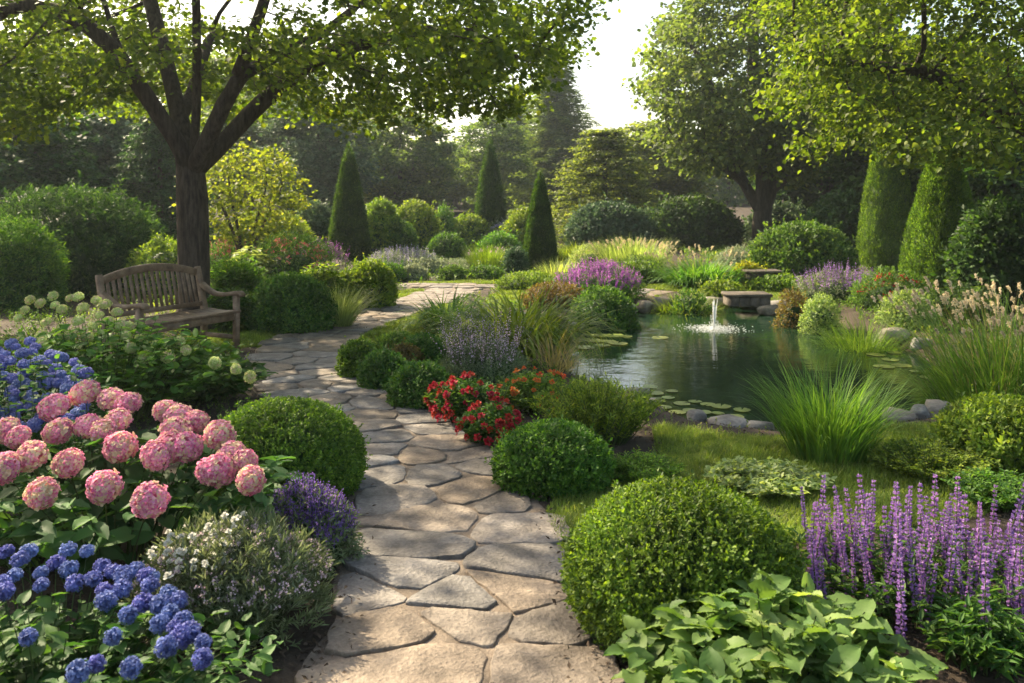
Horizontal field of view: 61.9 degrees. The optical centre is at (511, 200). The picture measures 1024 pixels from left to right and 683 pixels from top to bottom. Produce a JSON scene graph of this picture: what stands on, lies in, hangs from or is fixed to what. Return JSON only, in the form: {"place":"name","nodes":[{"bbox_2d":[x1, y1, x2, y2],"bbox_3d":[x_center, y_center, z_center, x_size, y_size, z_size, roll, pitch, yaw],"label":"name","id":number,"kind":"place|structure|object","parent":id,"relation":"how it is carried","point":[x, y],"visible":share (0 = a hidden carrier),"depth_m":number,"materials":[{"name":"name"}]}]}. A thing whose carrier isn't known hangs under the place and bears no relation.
{"place":"outdoors","nodes":[
{"label":"outdoors","id":0,"kind":"place"},
{"bbox_2d":[320,280,384,326],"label":"pale grass","id":1,"kind":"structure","parent":0,"point":[347,310],"depth_m":10.58,"materials":[{"name":"green plant"}]},
{"bbox_2d":[244,288,625,682],"label":"garden path","id":2,"kind":"structure","parent":0,"point":[456,584],"depth_m":3.73,"materials":[{"name":"beige stone"}]},
{"bbox_2d":[430,371,504,423],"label":"red flower bush","id":3,"kind":"object","parent":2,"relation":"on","point":[452,402],"visible":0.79,"depth_m":6.02,"materials":[{"name":"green plant"}]},
{"bbox_2d":[454,397,524,445],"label":"red flower bush","id":4,"kind":"object","parent":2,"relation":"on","point":[482,426],"visible":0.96,"depth_m":5.50,"materials":[{"name":"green plant"}]},
{"bbox_2d":[0,194,1023,682],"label":"ground","id":5,"kind":"structure","parent":0,"point":[290,672],"depth_m":4.43,"materials":[{"name":"green plant"}]},
{"bbox_2d":[0,204,71,311],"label":"broad shrub","id":6,"kind":"object","parent":5,"relation":"on","point":[27,265],"visible":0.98,"depth_m":12.48,"materials":[{"name":"green plant"}]},
{"bbox_2d":[0,80,116,218],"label":"distant tree","id":7,"kind":"object","parent":5,"relation":"on","point":[39,163],"visible":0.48,"depth_m":20.35,"materials":[{"name":"green plant"}]},
{"bbox_2d":[0,336,130,498],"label":"blue flower bush","id":8,"kind":"object","parent":5,"relation":"on","point":[20,396],"visible":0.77,"depth_m":4.75,"materials":[{"name":"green plant"}]},
{"bbox_2d":[0,170,173,299],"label":"rhododendron","id":9,"kind":"object","parent":5,"relation":"on","point":[101,238],"visible":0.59,"depth_m":14.33,"materials":[{"name":"green plant"}]},
{"bbox_2d":[49,88,172,190],"bbox_3d":[-11.688,-0.820,23.945,5.191,4.718,4.972,0,0,38],"label":"distant tree","id":10,"kind":"object","parent":5,"relation":"on","point":[109,144],"visible":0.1,"depth_m":22.89,"materials":[{"name":"green plant"}]},
{"bbox_2d":[0,291,256,423],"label":"hydrangea","id":11,"kind":"object","parent":5,"relation":"on","point":[142,355],"visible":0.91,"depth_m":6.23,"materials":[{"name":"green plant"}]},
{"bbox_2d":[0,541,284,682],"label":"blue flower bush","id":12,"kind":"object","parent":5,"relation":"on","point":[30,649],"visible":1,"depth_m":2.64,"materials":[{"name":"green plant"}]},
{"bbox_2d":[121,229,177,299],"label":"shrub","id":13,"kind":"object","parent":5,"relation":"on","point":[165,255],"visible":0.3,"depth_m":13.89,"materials":[{"name":"green plant"}]},
{"bbox_2d":[0,379,312,593],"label":"hydrangea","id":14,"kind":"object","parent":5,"relation":"on","point":[83,507],"visible":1,"depth_m":3.54,"materials":[{"name":"pink plant"}]},
{"bbox_2d":[101,113,220,253],"bbox_3d":[-8.993,-0.341,21.990,3.866,3.934,3.883,0,0,0],"label":"layered tree","id":15,"kind":"object","parent":5,"relation":"on","point":[146,154],"visible":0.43,"depth_m":21.43,"materials":[{"name":"green plant"}]},
{"bbox_2d":[95,263,245,355],"bbox_3d":[-3.418,1.145,8.613,0.693,1.006,1.285,0,0,27],"label":"garden bench","id":16,"kind":"object","parent":5,"relation":"on","point":[204,316],"visible":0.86,"depth_m":8.74,"materials":[{"name":"brown wood"}]},
{"bbox_2d":[138,352,277,404],"bbox_3d":[-2.535,1.414,6.866,1.255,0.375,0.818,0,0,0],"label":"leafy perennial","id":17,"kind":"object","parent":5,"relation":"on","point":[226,385],"visible":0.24,"depth_m":6.73,"materials":[{"name":"green plant"}]},
{"bbox_2d":[116,502,340,670],"bbox_3d":[-1.056,1.382,3.213,0.805,0.450,0.696,0,0,0],"label":"white perennial","id":18,"kind":"object","parent":5,"relation":"on","point":[239,565],"visible":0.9,"depth_m":3.10,"materials":[{"name":"plant"}]},
{"bbox_2d":[210,252,269,297],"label":"leafy perennial","id":19,"kind":"object","parent":5,"relation":"on","point":[228,274],"visible":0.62,"depth_m":11.82,"materials":[{"name":"green plant"}]},
{"bbox_2d":[174,93,308,212],"bbox_3d":[-11.718,-1.875,37.914,6.823,6.140,7.123,0,0,16],"label":"distant tree","id":20,"kind":"object","parent":5,"relation":"on","point":[251,133],"visible":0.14,"depth_m":36.81,"materials":[{"name":"green plant"}]},
{"bbox_2d":[169,137,317,251],"bbox_3d":[-5.482,0.196,17.460,2.996,3.122,2.654,0,0,0],"label":"ornamental tree","id":21,"kind":"object","parent":5,"relation":"on","point":[231,197],"visible":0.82,"depth_m":17.25,"materials":[{"name":"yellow plant"}]},
{"bbox_2d":[216,205,327,258],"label":"back shrub","id":22,"kind":"object","parent":5,"relation":"on","point":[300,227],"visible":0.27,"depth_m":20.48,"materials":[{"name":"green plant"}]},
{"bbox_2d":[201,392,370,499],"bbox_3d":[-1.258,1.349,4.686,0.961,0.575,0.921,0,0,0],"label":"box ball","id":23,"kind":"object","parent":5,"relation":"on","point":[308,434],"visible":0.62,"depth_m":4.49,"materials":[{"name":"green plant"}]},
{"bbox_2d":[251,229,339,277],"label":"red perennial","id":24,"kind":"object","parent":5,"relation":"on","point":[296,261],"visible":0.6,"depth_m":15.55,"materials":[{"name":"green plant"}]},
{"bbox_2d":[250,470,369,575],"bbox_3d":[-0.913,1.413,3.786,0.578,0.410,0.492,0,0,0],"label":"purple perennial","id":25,"kind":"object","parent":5,"relation":"on","point":[332,520],"visible":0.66,"depth_m":3.71,"materials":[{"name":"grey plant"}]},
{"bbox_2d":[0,0,620,333],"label":"shade tree","id":26,"kind":"object","parent":5,"relation":"on","point":[416,38],"visible":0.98,"depth_m":10.42,"materials":[{"name":"green plant"}]},
{"bbox_2d":[296,198,332,244],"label":"back shrub","id":27,"kind":"object","parent":5,"relation":"on","point":[317,216],"visible":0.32,"depth_m":22.00,"materials":[{"name":"green plant"}]},
{"bbox_2d":[247,94,385,215],"bbox_3d":[-7.649,-1.518,34.211,5.316,5.653,5.831,0,0,-37],"label":"distant tree","id":28,"kind":"object","parent":5,"relation":"on","point":[317,160],"visible":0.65,"depth_m":32.99,"materials":[{"name":"green plant"}]},
{"bbox_2d":[300,261,347,297],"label":"loose perennial","id":29,"kind":"object","parent":5,"relation":"on","point":[329,276],"visible":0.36,"depth_m":12.43,"materials":[{"name":"green plant"}]},
{"bbox_2d":[327,142,371,265],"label":"cone cypress","id":30,"kind":"object","parent":5,"relation":"on","point":[348,227],"visible":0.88,"depth_m":20.49,"materials":[{"name":"green plant"}]},
{"bbox_2d":[331,334,378,378],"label":"shrub","id":31,"kind":"object","parent":5,"relation":"on","point":[349,354],"visible":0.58,"depth_m":7.66,"materials":[{"name":"green plant"}]},
{"bbox_2d":[343,253,401,308],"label":"globe shrub","id":32,"kind":"object","parent":5,"relation":"on","point":[378,274],"visible":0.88,"depth_m":12.58,"materials":[{"name":"green plant"}]},
{"bbox_2d":[365,196,399,258],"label":"back shrub","id":33,"kind":"object","parent":5,"relation":"on","point":[379,222],"visible":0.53,"depth_m":21.95,"materials":[{"name":"green plant"}]},
{"bbox_2d":[354,342,412,389],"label":"shrub","id":34,"kind":"object","parent":5,"relation":"on","point":[373,371],"visible":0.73,"depth_m":7.17,"materials":[{"name":"green plant"}]},
{"bbox_2d":[375,214,419,259],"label":"back shrub","id":35,"kind":"object","parent":5,"relation":"on","point":[404,237],"visible":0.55,"depth_m":21.99,"materials":[{"name":"green plant"}]},
{"bbox_2d":[338,104,467,208],"bbox_3d":[-5.165,-1.712,40.027,6.632,5.673,6.353,0,0,-30],"label":"distant tree","id":36,"kind":"object","parent":5,"relation":"on","point":[425,153],"visible":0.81,"depth_m":39.09,"materials":[{"name":"green plant"}]},
{"bbox_2d":[367,242,438,266],"bbox_3d":[-2.463,1.306,19.146,1.807,0.755,1.516,0,0,0],"label":"catmint","id":37,"kind":"object","parent":5,"relation":"on","point":[398,257],"visible":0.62,"depth_m":18.91,"materials":[{"name":"grey plant"}]},
{"bbox_2d":[379,353,454,408],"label":"shrub","id":38,"kind":"object","parent":5,"relation":"on","point":[407,385],"visible":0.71,"depth_m":6.53,"materials":[{"name":"green plant"}]},
{"bbox_2d":[394,194,444,254],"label":"back shrub","id":39,"kind":"object","parent":5,"relation":"on","point":[426,226],"visible":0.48,"depth_m":24.00,"materials":[{"name":"green plant"}]},
{"bbox_2d":[397,328,448,364],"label":"shrub","id":40,"kind":"object","parent":5,"relation":"on","point":[425,343],"visible":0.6,"depth_m":8.22,"materials":[{"name":"green plant"}]},
{"bbox_2d":[423,228,471,259],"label":"globe shrub","id":41,"kind":"object","parent":5,"relation":"on","point":[451,244],"visible":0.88,"depth_m":22.00,"materials":[{"name":"green plant"}]},
{"bbox_2d":[389,285,508,338],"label":"daylily clump","id":42,"kind":"object","parent":5,"relation":"on","point":[434,311],"visible":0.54,"depth_m":10.27,"materials":[{"name":"green plant"}]},
{"bbox_2d":[449,208,491,249],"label":"globe shrub","id":43,"kind":"object","parent":5,"relation":"on","point":[469,230],"visible":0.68,"depth_m":26.18,"materials":[{"name":"green plant"}]},
{"bbox_2d":[425,305,536,382],"bbox_3d":[-0.257,1.302,7.730,0.893,0.707,0.900,0,0,25],"label":"lavender","id":44,"kind":"object","parent":5,"relation":"on","point":[496,360],"visible":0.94,"depth_m":7.58,"materials":[{"name":"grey plant"}]},
{"bbox_2d":[462,243,511,269],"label":"fine grass","id":45,"kind":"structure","parent":5,"relation":"on","point":[493,258],"depth_m":18.66,"materials":[{"name":"green plant"}]},
{"bbox_2d":[443,112,536,207],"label":"tree","id":46,"kind":"object","parent":5,"relation":"on","point":[502,145],"visible":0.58,"depth_m":43.31,"materials":[{"name":"green plant"}]},
{"bbox_2d":[474,137,507,232],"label":"cone cypress","id":47,"kind":"object","parent":5,"relation":"on","point":[490,200],"visible":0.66,"depth_m":26.73,"materials":[{"name":"green plant"}]},
{"bbox_2d":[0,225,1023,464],"bbox_3d":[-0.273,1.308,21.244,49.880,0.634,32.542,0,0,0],"label":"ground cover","id":48,"kind":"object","parent":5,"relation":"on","point":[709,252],"visible":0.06,"depth_m":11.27,"materials":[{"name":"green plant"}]},
{"bbox_2d":[498,199,528,245],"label":"back shrub","id":49,"kind":"object","parent":5,"relation":"on","point":[516,223],"visible":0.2,"depth_m":23.29,"materials":[{"name":"green plant"}]},
{"bbox_2d":[10,64,1021,206],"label":"woodland","id":50,"kind":"object","parent":5,"relation":"on","point":[724,188],"visible":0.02,"depth_m":61.21,"materials":[{"name":"green plant"}]},
{"bbox_2d":[493,266,554,290],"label":"shrub","id":51,"kind":"object","parent":5,"relation":"on","point":[515,280],"visible":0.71,"depth_m":15.09,"materials":[{"name":"green plant"}]},
{"bbox_2d":[417,278,633,372],"bbox_3d":[0.105,1.317,9.110,2.461,1.024,2.448,0,0,0],"label":"daylily clump","id":52,"kind":"object","parent":5,"relation":"on","point":[554,321],"visible":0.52,"depth_m":8.84,"materials":[{"name":"green plant"}]},
{"bbox_2d":[491,366,572,415],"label":"red flower bush","id":53,"kind":"object","parent":5,"relation":"on","point":[523,391],"visible":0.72,"depth_m":6.42,"materials":[{"name":"green plant"}]},
{"bbox_2d":[522,171,558,270],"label":"cone cypress","id":54,"kind":"object","parent":5,"relation":"on","point":[540,242],"visible":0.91,"depth_m":18.93,"materials":[{"name":"green plant"}]},
{"bbox_2d":[503,44,608,216],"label":"conifer","id":55,"kind":"object","parent":5,"relation":"on","point":[555,130],"visible":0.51,"depth_m":46.17,"materials":[{"name":"green plant"}]},
{"bbox_2d":[520,280,591,309],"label":"red perennial","id":56,"kind":"object","parent":5,"relation":"on","point":[555,289],"visible":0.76,"depth_m":12.65,"materials":[{"name":"orange plant"}]},
{"bbox_2d":[513,319,625,374],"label":"grass clump","id":57,"kind":"object","parent":5,"relation":"on","point":[554,360],"visible":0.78,"depth_m":7.99,"materials":[{"name":"green plant"}]},
{"bbox_2d":[528,372,666,446],"bbox_3d":[0.578,1.377,5.701,0.964,0.459,0.738,0,0,0],"label":"bushy perennial","id":58,"kind":"object","parent":5,"relation":"on","point":[599,408],"visible":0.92,"depth_m":5.59,"materials":[{"name":"green plant"}]},
{"bbox_2d":[549,257,647,299],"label":"purple perennial","id":59,"kind":"object","parent":5,"relation":"on","point":[629,279],"visible":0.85,"depth_m":13.74,"materials":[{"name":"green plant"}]},
{"bbox_2d":[524,127,673,238],"bbox_3d":[3.321,-0.545,29.888,5.516,4.071,5.492,0,0,-31],"label":"tree","id":60,"kind":"object","parent":5,"relation":"on","point":[604,148],"visible":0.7,"depth_m":29.45,"materials":[{"name":"green plant"}]},
{"bbox_2d":[566,278,640,330],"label":"bush","id":61,"kind":"object","parent":5,"relation":"on","point":[603,294],"visible":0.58,"depth_m":11.58,"materials":[{"name":"green plant"}]},
{"bbox_2d":[559,191,659,251],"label":"bush","id":62,"kind":"object","parent":5,"relation":"on","point":[594,221],"visible":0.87,"depth_m":25.40,"materials":[{"name":"green plant"}]},
{"bbox_2d":[587,232,677,265],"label":"tan grass","id":63,"kind":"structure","parent":5,"relation":"on","point":[624,251],"depth_m":19.31,"materials":[{"name":"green plant"}]},
{"bbox_2d":[596,119,720,208],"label":"distant tree","id":64,"kind":"object","parent":5,"relation":"on","point":[665,178],"visible":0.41,"depth_m":38.60,"materials":[{"name":"green plant"}]},
{"bbox_2d":[556,468,812,662],"bbox_3d":[0.634,1.327,3.170,0.936,0.617,0.902,0,0,0],"label":"box ball","id":65,"kind":"object","parent":5,"relation":"on","point":[638,555],"visible":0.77,"depth_m":2.97,"materials":[{"name":"green plant"}]},
{"bbox_2d":[667,282,712,315],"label":"shrub","id":66,"kind":"object","parent":5,"relation":"on","point":[689,305],"visible":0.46,"depth_m":13.12,"materials":[{"name":"green plant"}]},
{"bbox_2d":[644,185,747,250],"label":"dark shrub","id":67,"kind":"object","parent":5,"relation":"on","point":[690,220],"visible":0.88,"depth_m":26.13,"materials":[{"name":"green plant"}]},
{"bbox_2d":[643,244,750,288],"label":"daylily clump","id":68,"kind":"object","parent":5,"relation":"on","point":[690,277],"visible":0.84,"depth_m":15.48,"materials":[{"name":"green plant"}]},
{"bbox_2d":[721,291,772,305],"bbox_3d":[3.662,1.525,13.323,0.690,0.189,0.444,0,0,0],"label":"stone step","id":69,"kind":"object","parent":5,"relation":"on","point":[746,298],"visible":1,"depth_m":13.12,"materials":[{"name":"grey stone"}]},
{"bbox_2d":[620,0,916,241],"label":"broadleaf tree","id":70,"kind":"object","parent":5,"relation":"on","point":[715,106],"visible":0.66,"depth_m":25.11,"materials":[{"name":"green plant"}]},
{"bbox_2d":[602,568,948,682],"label":"broadleaf perennial","id":71,"kind":"object","parent":5,"relation":"on","point":[768,635],"visible":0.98,"depth_m":2.58,"materials":[{"name":"green plant"}]},
{"bbox_2d":[741,196,810,242],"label":"dark shrub","id":72,"kind":"object","parent":5,"relation":"on","point":[789,211],"visible":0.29,"depth_m":28.12,"materials":[{"name":"green plant"}]},
{"bbox_2d":[746,267,808,292],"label":"shrub","id":73,"kind":"object","parent":5,"relation":"on","point":[765,282],"visible":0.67,"depth_m":15.04,"materials":[{"name":"green plant"}]},
{"bbox_2d":[769,286,807,327],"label":"orange shrub","id":74,"kind":"object","parent":5,"relation":"on","point":[791,312],"visible":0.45,"depth_m":11.76,"materials":[{"name":"orange plant"}]},
{"bbox_2d":[737,114,863,210],"bbox_3d":[12.562,-1.955,34.012,8.334,6.534,7.983,0,0,-6],"label":"distant tree","id":75,"kind":"object","parent":5,"relation":"on","point":[811,195],"visible":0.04,"depth_m":34.16,"materials":[{"name":"green plant"}]},
{"bbox_2d":[740,213,862,280],"bbox_3d":[5.883,1.007,17.462,2.449,1.515,2.048,0,0,0],"label":"broad shrub","id":76,"kind":"object","parent":5,"relation":"on","point":[796,247],"visible":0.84,"depth_m":16.92,"materials":[{"name":"green plant"}]},
{"bbox_2d":[796,291,845,335],"bbox_3d":[4.093,1.616,11.275,0.653,0.856,0.643,0,0,0],"label":"box ball","id":77,"kind":"object","parent":5,"relation":"on","point":[819,311],"visible":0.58,"depth_m":11.16,"materials":[{"name":"green plant"}]},
{"bbox_2d":[802,183,867,260],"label":"dark shrub","id":78,"kind":"object","parent":5,"relation":"on","point":[847,206],"visible":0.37,"depth_m":22.11,"materials":[{"name":"green plant"}]},
{"bbox_2d":[791,259,879,303],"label":"lilac perennial","id":79,"kind":"object","parent":5,"relation":"on","point":[829,285],"visible":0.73,"depth_m":13.48,"materials":[{"name":"purple plant"}]},
{"bbox_2d":[790,308,930,356],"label":"fine grass","id":80,"kind":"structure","parent":5,"relation":"on","point":[863,336],"depth_m":10.05,"materials":[{"name":"green plant"}]},
{"bbox_2d":[726,0,1023,186],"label":"overhanging tree","id":81,"kind":"object","parent":5,"relation":"on","point":[866,80],"visible":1,"depth_m":10.53,"materials":[{"name":"green plant"}]},
{"bbox_2d":[855,120,913,270],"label":"cone cypress","id":82,"kind":"object","parent":5,"relation":"on","point":[885,209],"visible":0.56,"depth_m":19.14,"materials":[{"name":"green plant"}]},
{"bbox_2d":[846,264,937,310],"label":"red perennial","id":83,"kind":"object","parent":5,"relation":"on","point":[875,288],"visible":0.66,"depth_m":12.51,"materials":[{"name":"green plant"}]},
{"bbox_2d":[785,472,1023,637],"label":"salvia","id":84,"kind":"object","parent":5,"relation":"on","point":[974,572],"visible":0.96,"depth_m":3.28,"materials":[{"name":"purple plant"}]},
{"bbox_2d":[874,287,941,330],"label":"white perennial","id":85,"kind":"object","parent":5,"relation":"on","point":[889,308],"visible":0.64,"depth_m":10.65,"materials":[{"name":"green plant"}]},
{"bbox_2d":[812,22,1022,200],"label":"distant tree","id":86,"kind":"object","parent":5,"relation":"on","point":[855,166],"visible":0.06,"depth_m":23.13,"materials":[{"name":"green plant"}]},
{"bbox_2d":[846,273,1023,407],"bbox_3d":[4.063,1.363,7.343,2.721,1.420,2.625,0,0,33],"label":"plumed grass","id":87,"kind":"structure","parent":5,"relation":"on","point":[948,386],"depth_m":7.19,"materials":[{"name":"green plant"}]},
{"bbox_2d":[898,144,975,292],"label":"cone cypress","id":88,"kind":"object","parent":5,"relation":"on","point":[932,223],"visible":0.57,"depth_m":14.20,"materials":[{"name":"green plant"}]},
{"bbox_2d":[919,281,1009,327],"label":"leafy perennial","id":89,"kind":"object","parent":5,"relation":"on","point":[969,308],"visible":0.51,"depth_m":10.79,"materials":[{"name":"green plant"}]},
{"bbox_2d":[911,590,1023,682],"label":"leafy perennial","id":90,"kind":"object","parent":5,"relation":"on","point":[971,646],"visible":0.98,"depth_m":2.89,"materials":[{"name":"green plant"}]},
{"bbox_2d":[911,57,1023,210],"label":"distant tree","id":91,"kind":"object","parent":5,"relation":"on","point":[1013,189],"visible":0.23,"depth_m":18.18,"materials":[{"name":"green plant"}]},
{"bbox_2d":[916,380,1023,476],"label":"loose shrub","id":92,"kind":"object","parent":5,"relation":"on","point":[981,423],"visible":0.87,"depth_m":5.08,"materials":[{"name":"green plant"}]},
{"bbox_2d":[930,185,1023,312],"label":"dark shrub","id":93,"kind":"object","parent":5,"relation":"on","point":[986,244],"visible":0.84,"depth_m":12.37,"materials":[{"name":"green plant"}]},
{"bbox_2d":[940,466,1023,512],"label":"ground cover","id":94,"kind":"object","parent":5,"relation":"on","point":[980,487],"visible":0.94,"depth_m":4.46,"materials":[{"name":"green plant"}]},
{"bbox_2d":[0,0,1023,186],"label":"sky","id":95,"kind":"structure","parent":0,"point":[609,105],"materials":[{"name":"white"}]},
{"bbox_2d":[174,262,1023,547],"bbox_3d":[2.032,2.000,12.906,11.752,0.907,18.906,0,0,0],"label":"lawn","id":96,"kind":"structure","parent":0,"point":[772,299],"depth_m":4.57,"materials":[{"name":"plant"}]},
{"bbox_2d":[207,285,254,332],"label":"leafy perennial","id":97,"kind":"object","parent":96,"relation":"on","point":[223,303],"visible":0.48,"depth_m":10.23,"materials":[{"name":"green plant"}]},
{"bbox_2d":[240,267,338,333],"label":"clipped dome","id":98,"kind":"structure","parent":96,"relation":"on","point":[284,302],"depth_m":10.16,"materials":[{"name":"green plant"}]},
{"bbox_2d":[484,409,617,501],"bbox_3d":[0.216,1.425,4.828,0.753,0.451,0.740,0,0,0],"label":"box ball","id":99,"kind":"object","parent":96,"relation":"on","point":[551,458],"visible":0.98,"depth_m":4.62,"materials":[{"name":"green plant"}]},
{"bbox_2d":[610,449,687,484],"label":"bushy perennial","id":100,"kind":"object","parent":96,"relation":"on","point":[646,465],"visible":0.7,"depth_m":4.79,"materials":[{"name":"green plant"}]},
{"bbox_2d":[701,455,839,497],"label":"ground cover","id":101,"kind":"object","parent":96,"relation":"on","point":[773,477],"visible":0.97,"depth_m":4.69,"materials":[{"name":"green plant"}]},
{"bbox_2d":[716,347,931,466],"bbox_3d":[1.938,1.280,5.277,1.329,0.637,1.366,0,0,0],"label":"sedge tuft","id":102,"kind":"object","parent":96,"relation":"on","point":[823,430],"visible":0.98,"depth_m":5.17,"materials":[{"name":"green plant"}]},
{"bbox_2d":[866,437,1001,483],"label":"ground cover","id":103,"kind":"object","parent":96,"relation":"on","point":[929,459],"visible":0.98,"depth_m":4.88,"materials":[{"name":"green plant"}]},
{"bbox_2d":[551,306,957,431],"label":"pond water","id":104,"kind":"structure","parent":0,"point":[687,363],"depth_m":9.19,"materials":[{"name":"green liquid"}]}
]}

